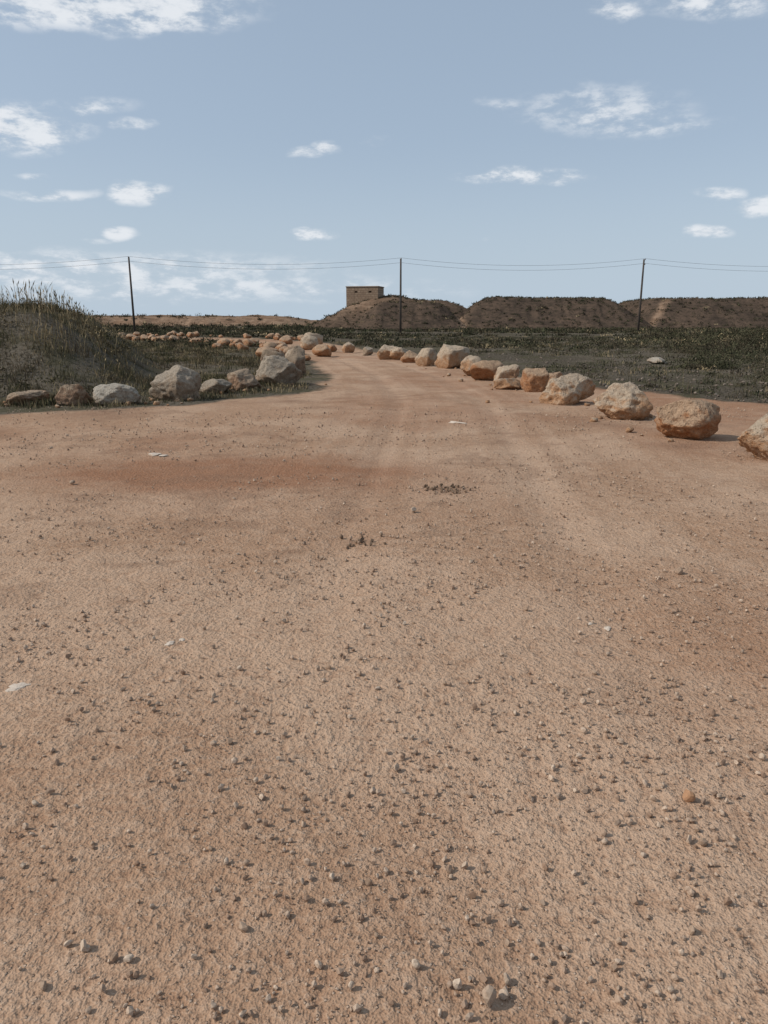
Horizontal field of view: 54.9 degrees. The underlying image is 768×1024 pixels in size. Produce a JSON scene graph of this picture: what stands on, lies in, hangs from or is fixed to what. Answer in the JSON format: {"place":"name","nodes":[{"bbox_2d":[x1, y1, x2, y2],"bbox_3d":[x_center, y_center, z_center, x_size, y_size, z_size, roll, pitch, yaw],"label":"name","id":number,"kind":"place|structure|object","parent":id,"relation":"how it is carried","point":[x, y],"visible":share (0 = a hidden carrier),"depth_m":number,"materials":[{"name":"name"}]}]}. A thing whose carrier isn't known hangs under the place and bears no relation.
{"place":"outdoors","nodes":[
{"label":"outdoors","id":0,"kind":"place"},
{"bbox_2d":[96,315,313,325],"bbox_3d":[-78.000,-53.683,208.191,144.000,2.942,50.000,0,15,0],"label":"earth bank","id":1,"kind":"structure","parent":0,"point":[267,320],"depth_m":195.25,"materials":[{"name":"soil"}]},
{"bbox_2d":[0,336,767,1023],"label":"dirt road","id":2,"kind":"structure","parent":0,"point":[116,792],"depth_m":3.15,"materials":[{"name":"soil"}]},
{"bbox_2d":[5,421,610,691],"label":"limestone fragments","id":3,"kind":"object","parent":2,"relation":"on","point":[15,687],"visible":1,"depth_m":3.77,"materials":[{"name":"beige stone"}]},
{"bbox_2d":[300,335,318,349],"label":"limestone boulder","id":4,"kind":"object","parent":2,"relation":"on","point":[308,342],"visible":0.66,"depth_m":40.95,"materials":[{"name":"beige stone"}]},
{"bbox_2d":[304,332,322,343],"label":"limestone boulder","id":5,"kind":"object","parent":2,"relation":"on","point":[319,338],"visible":0.32,"depth_m":45.88,"materials":[{"name":"beige stone"}]},
{"bbox_2d":[3,365,673,441],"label":"loose stones","id":6,"kind":"object","parent":2,"relation":"on","point":[628,429],"visible":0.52,"depth_m":14.28,"materials":[{"name":"stone"}]},
{"bbox_2d":[342,342,354,352],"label":"limestone boulder","id":7,"kind":"object","parent":2,"relation":"on","point":[348,347],"visible":0.86,"depth_m":37.17,"materials":[{"name":"beige stone"}]},
{"bbox_2d":[363,347,372,355],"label":"limestone boulder","id":8,"kind":"object","parent":2,"relation":"on","point":[367,351],"visible":0.94,"depth_m":34.46,"materials":[{"name":"beige stone"}]},
{"bbox_2d":[377,344,393,359],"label":"limestone boulder","id":9,"kind":"object","parent":2,"relation":"on","point":[383,352],"visible":0.8,"depth_m":30.57,"materials":[{"name":"beige stone"}]},
{"bbox_2d":[18,480,765,1007],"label":"stone chippings","id":10,"kind":"object","parent":2,"relation":"on","point":[490,994],"visible":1,"depth_m":2.51,"materials":[{"name":"stone"}]},
{"bbox_2d":[389,346,407,359],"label":"limestone boulder","id":11,"kind":"object","parent":2,"relation":"on","point":[396,353],"visible":0.74,"depth_m":30.27,"materials":[{"name":"beige stone"}]},
{"bbox_2d":[400,350,417,362],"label":"limestone boulder","id":12,"kind":"object","parent":2,"relation":"on","point":[409,356],"visible":0.71,"depth_m":28.24,"materials":[{"name":"beige stone"}]},
{"bbox_2d":[415,348,436,365],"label":"limestone boulder","id":13,"kind":"object","parent":2,"relation":"on","point":[426,357],"visible":0.77,"depth_m":26.29,"materials":[{"name":"beige stone"}]},
{"bbox_2d":[434,344,469,368],"bbox_3d":[2.305,-5.257,25.256,1.010,0.951,1.084,-10,18,-34],"label":"limestone boulder","id":14,"kind":"object","parent":2,"relation":"on","point":[450,356],"visible":0.8,"depth_m":24.88,"materials":[{"name":"beige stone"}]},
{"bbox_2d":[460,355,480,375],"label":"limestone boulder","id":15,"kind":"object","parent":2,"relation":"on","point":[467,362],"visible":0.59,"depth_m":21.48,"materials":[{"name":"beige stone"}]},
{"bbox_2d":[470,360,503,380],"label":"limestone boulder","id":16,"kind":"object","parent":2,"relation":"on","point":[483,370],"visible":0.78,"depth_m":19.73,"materials":[{"name":"brown stone"}]},
{"bbox_2d":[493,364,518,385],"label":"limestone boulder","id":17,"kind":"object","parent":2,"relation":"on","point":[510,371],"visible":0.56,"depth_m":17.83,"materials":[{"name":"beige stone"}]},
{"bbox_2d":[495,378,520,389],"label":"limestone boulder","id":18,"kind":"object","parent":2,"relation":"on","point":[508,383],"visible":0.88,"depth_m":17.44,"materials":[{"name":"beige stone"}]},
{"bbox_2d":[520,367,549,391],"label":"limestone boulder","id":19,"kind":"object","parent":2,"relation":"on","point":[534,379],"visible":0.95,"depth_m":16.69,"materials":[{"name":"beige stone"}]},
{"bbox_2d":[546,371,562,385],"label":"limestone boulder","id":20,"kind":"object","parent":2,"relation":"on","point":[556,374],"visible":0.17,"depth_m":17.73,"materials":[{"name":"beige stone"}]},
{"bbox_2d":[539,373,595,404],"bbox_3d":[3.587,-2.391,14.572,1.012,0.696,0.794,-11,18,-36],"label":"limestone boulder","id":21,"kind":"object","parent":2,"relation":"on","point":[572,389],"visible":0.93,"depth_m":14.28,"materials":[{"name":"beige stone"}]},
{"bbox_2d":[592,382,652,419],"bbox_3d":[3.937,-1.799,12.286,0.802,0.696,0.844,-6,16,-22],"label":"limestone boulder","id":22,"kind":"object","parent":2,"relation":"on","point":[625,401],"visible":0.94,"depth_m":12.10,"materials":[{"name":"beige stone"}]},
{"bbox_2d":[654,399,720,439],"bbox_3d":[4.189,-1.246,10.220,0.858,0.650,0.752,4,15,14],"label":"limestone boulder","id":23,"kind":"object","parent":2,"relation":"on","point":[696,419],"visible":0.89,"depth_m":10.00,"materials":[{"name":"beige stone"}]},
{"bbox_2d":[737,413,767,460],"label":"limestone boulder","id":24,"kind":"object","parent":2,"relation":"on","point":[753,438],"visible":0.93,"depth_m":8.64,"materials":[{"name":"beige stone"}]},
{"bbox_2d":[0,305,767,414],"bbox_3d":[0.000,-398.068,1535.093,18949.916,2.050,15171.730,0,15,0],"label":"ground","id":25,"kind":"structure","parent":0,"point":[316,374],"depth_m":19.13,"materials":[{"name":"soil"}]},
{"bbox_2d":[6,390,49,404],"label":"limestone boulder","id":26,"kind":"object","parent":25,"relation":"on","point":[28,395],"visible":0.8,"depth_m":14.15,"materials":[{"name":"beige stone"}]},
{"bbox_2d":[0,280,136,382],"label":"dry stalks","id":27,"kind":"object","parent":25,"relation":"on","point":[57,303],"visible":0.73,"depth_m":18.99,"materials":[{"name":"beige plant"}]},
{"bbox_2d":[55,384,92,405],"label":"limestone boulder","id":28,"kind":"object","parent":25,"relation":"on","point":[71,393],"visible":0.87,"depth_m":14.16,"materials":[{"name":"beige stone"}]},
{"bbox_2d":[93,383,140,405],"bbox_3d":[-5.239,-2.257,14.384,0.759,0.487,0.780,10,18,34],"label":"limestone boulder","id":29,"kind":"object","parent":25,"relation":"on","point":[103,393],"visible":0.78,"depth_m":14.23,"materials":[{"name":"beige stone"}]},
{"bbox_2d":[128,256,135,330],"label":"utility pole","id":30,"kind":"object","parent":25,"relation":"on","point":[133,316],"visible":0.91,"depth_m":91.16,"materials":[{"name":"brown wood"}]},
{"bbox_2d":[29,261,738,270],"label":"power line","id":31,"kind":"object","parent":30,"relation":"attached to","point":[381,264],"visible":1,"depth_m":90.08,"materials":[{"name":"black metal"}]},
{"bbox_2d":[3,256,767,266],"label":"power line","id":32,"kind":"object","parent":30,"relation":"attached to","point":[384,259],"visible":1,"depth_m":89.99,"materials":[{"name":"black metal"}]},
{"bbox_2d":[149,365,201,400],"bbox_3d":[-4.326,-2.616,15.273,0.983,0.835,0.816,4,15,14],"label":"limestone boulder","id":33,"kind":"object","parent":25,"relation":"on","point":[174,382],"visible":0.81,"depth_m":15.02,"materials":[{"name":"beige stone"}]},
{"bbox_2d":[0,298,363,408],"bbox_3d":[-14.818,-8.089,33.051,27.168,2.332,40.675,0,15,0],"label":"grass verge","id":34,"kind":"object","parent":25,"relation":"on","point":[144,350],"depth_m":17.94,"materials":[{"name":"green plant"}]},
{"bbox_2d":[0,298,363,404],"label":"scrub","id":35,"kind":"object","parent":25,"relation":"on","point":[119,349],"visible":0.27,"depth_m":19.72,"materials":[{"name":"green plant"}]},
{"bbox_2d":[86,313,328,329],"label":"distant scrub","id":36,"kind":"object","parent":25,"relation":"on","point":[151,325],"visible":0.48,"depth_m":162.26,"materials":[{"name":"plant"}]},
{"bbox_2d":[199,379,231,393],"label":"limestone boulder","id":37,"kind":"object","parent":25,"relation":"on","point":[213,385],"visible":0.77,"depth_m":16.53,"materials":[{"name":"beige stone"}]},
{"bbox_2d":[119,331,336,360],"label":"rock rubble","id":38,"kind":"object","parent":25,"relation":"on","point":[321,350],"visible":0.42,"depth_m":45.80,"materials":[{"name":"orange stone"}]},
{"bbox_2d":[227,368,261,391],"bbox_3d":[-3.299,-3.053,17.324,0.796,0.603,0.739,0,15,0],"label":"limestone boulder","id":39,"kind":"object","parent":25,"relation":"on","point":[241,379],"visible":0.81,"depth_m":17.13,"materials":[{"name":"grey stone"}]},
{"bbox_2d":[260,349,284,360],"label":"limestone boulder","id":40,"kind":"object","parent":25,"relation":"on","point":[267,352],"visible":0.33,"depth_m":24.00,"materials":[{"name":"beige stone"}]},
{"bbox_2d":[255,355,302,385],"bbox_3d":[-2.710,-3.564,18.851,1.125,0.882,1.034,-12,18,-38],"label":"limestone boulder","id":41,"kind":"object","parent":25,"relation":"on","point":[277,369],"visible":0.82,"depth_m":18.46,"materials":[{"name":"grey stone"}]},
{"bbox_2d":[285,345,305,374],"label":"limestone boulder","id":42,"kind":"object","parent":25,"relation":"on","point":[296,356],"visible":0.52,"depth_m":22.24,"materials":[{"name":"beige stone"}]},
{"bbox_2d":[399,258,401,332],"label":"utility pole","id":43,"kind":"object","parent":25,"relation":"on","point":[400,319],"visible":0.92,"depth_m":91.31,"materials":[{"name":"brown wood"}]},
{"bbox_2d":[109,326,767,349],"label":"scrub plain","id":44,"kind":"structure","parent":25,"relation":"on","point":[652,333],"depth_m":75.06,"materials":[{"name":"plant"}]},
{"bbox_2d":[380,335,767,402],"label":"scrub","id":45,"kind":"object","parent":25,"relation":"on","point":[763,372],"visible":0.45,"depth_m":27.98,"materials":[{"name":"green plant"}]},
{"bbox_2d":[422,337,767,402],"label":"field stones","id":46,"kind":"object","parent":25,"relation":"on","point":[654,389],"visible":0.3,"depth_m":22.72,"materials":[{"name":"grey stone"}]},
{"bbox_2d":[637,259,645,330],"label":"utility pole","id":47,"kind":"object","parent":25,"relation":"on","point":[639,314],"visible":0.92,"depth_m":91.19,"materials":[{"name":"brown wood"}]},
{"bbox_2d":[647,357,665,363],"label":"limestone boulder","id":48,"kind":"object","parent":25,"relation":"on","point":[653,360],"visible":0.73,"depth_m":27.80,"materials":[{"name":"beige stone"}]},
{"bbox_2d":[683,369,696,399],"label":"dry twigs","id":49,"kind":"object","parent":25,"relation":"on","point":[687,385],"visible":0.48,"depth_m":16.76,"materials":[{"name":"plant"}]},
{"bbox_2d":[666,324,767,370],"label":"bushes","id":50,"kind":"object","parent":25,"relation":"on","point":[740,340],"visible":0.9,"depth_m":32.93,"materials":[{"name":"green plant"}]},
{"bbox_2d":[0,0,767,319],"label":"sky","id":51,"kind":"structure","parent":0,"point":[244,135],"materials":[{"name":"blue"}]},
{"bbox_2d":[309,295,468,327],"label":"hill","id":52,"kind":"structure","parent":0,"point":[337,320],"depth_m":139.61,"materials":[{"name":"soil"}]},
{"bbox_2d":[346,286,383,306],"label":"blockhouse","id":53,"kind":"structure","parent":52,"relation":"on","point":[356,294],"depth_m":143.40,"materials":[{"name":"stone"}]},
{"bbox_2d":[349,302,465,329],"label":"embankment","id":54,"kind":"structure","parent":0,"point":[378,311],"depth_m":127.94,"materials":[{"name":"soil"}]},
{"bbox_2d":[235,293,767,330],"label":"hill scrub","id":55,"kind":"object","parent":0,"point":[548,297],"visible":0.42,"depth_m":132.97,"materials":[{"name":"green plant"}]},
{"bbox_2d":[460,297,654,328],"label":"embankment","id":56,"kind":"structure","parent":0,"point":[601,312],"depth_m":131.28,"materials":[{"name":"soil"}]},
{"bbox_2d":[618,297,767,327],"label":"embankment","id":57,"kind":"structure","parent":0,"point":[684,314],"depth_m":133.57,"materials":[{"name":"soil"}]}
]}

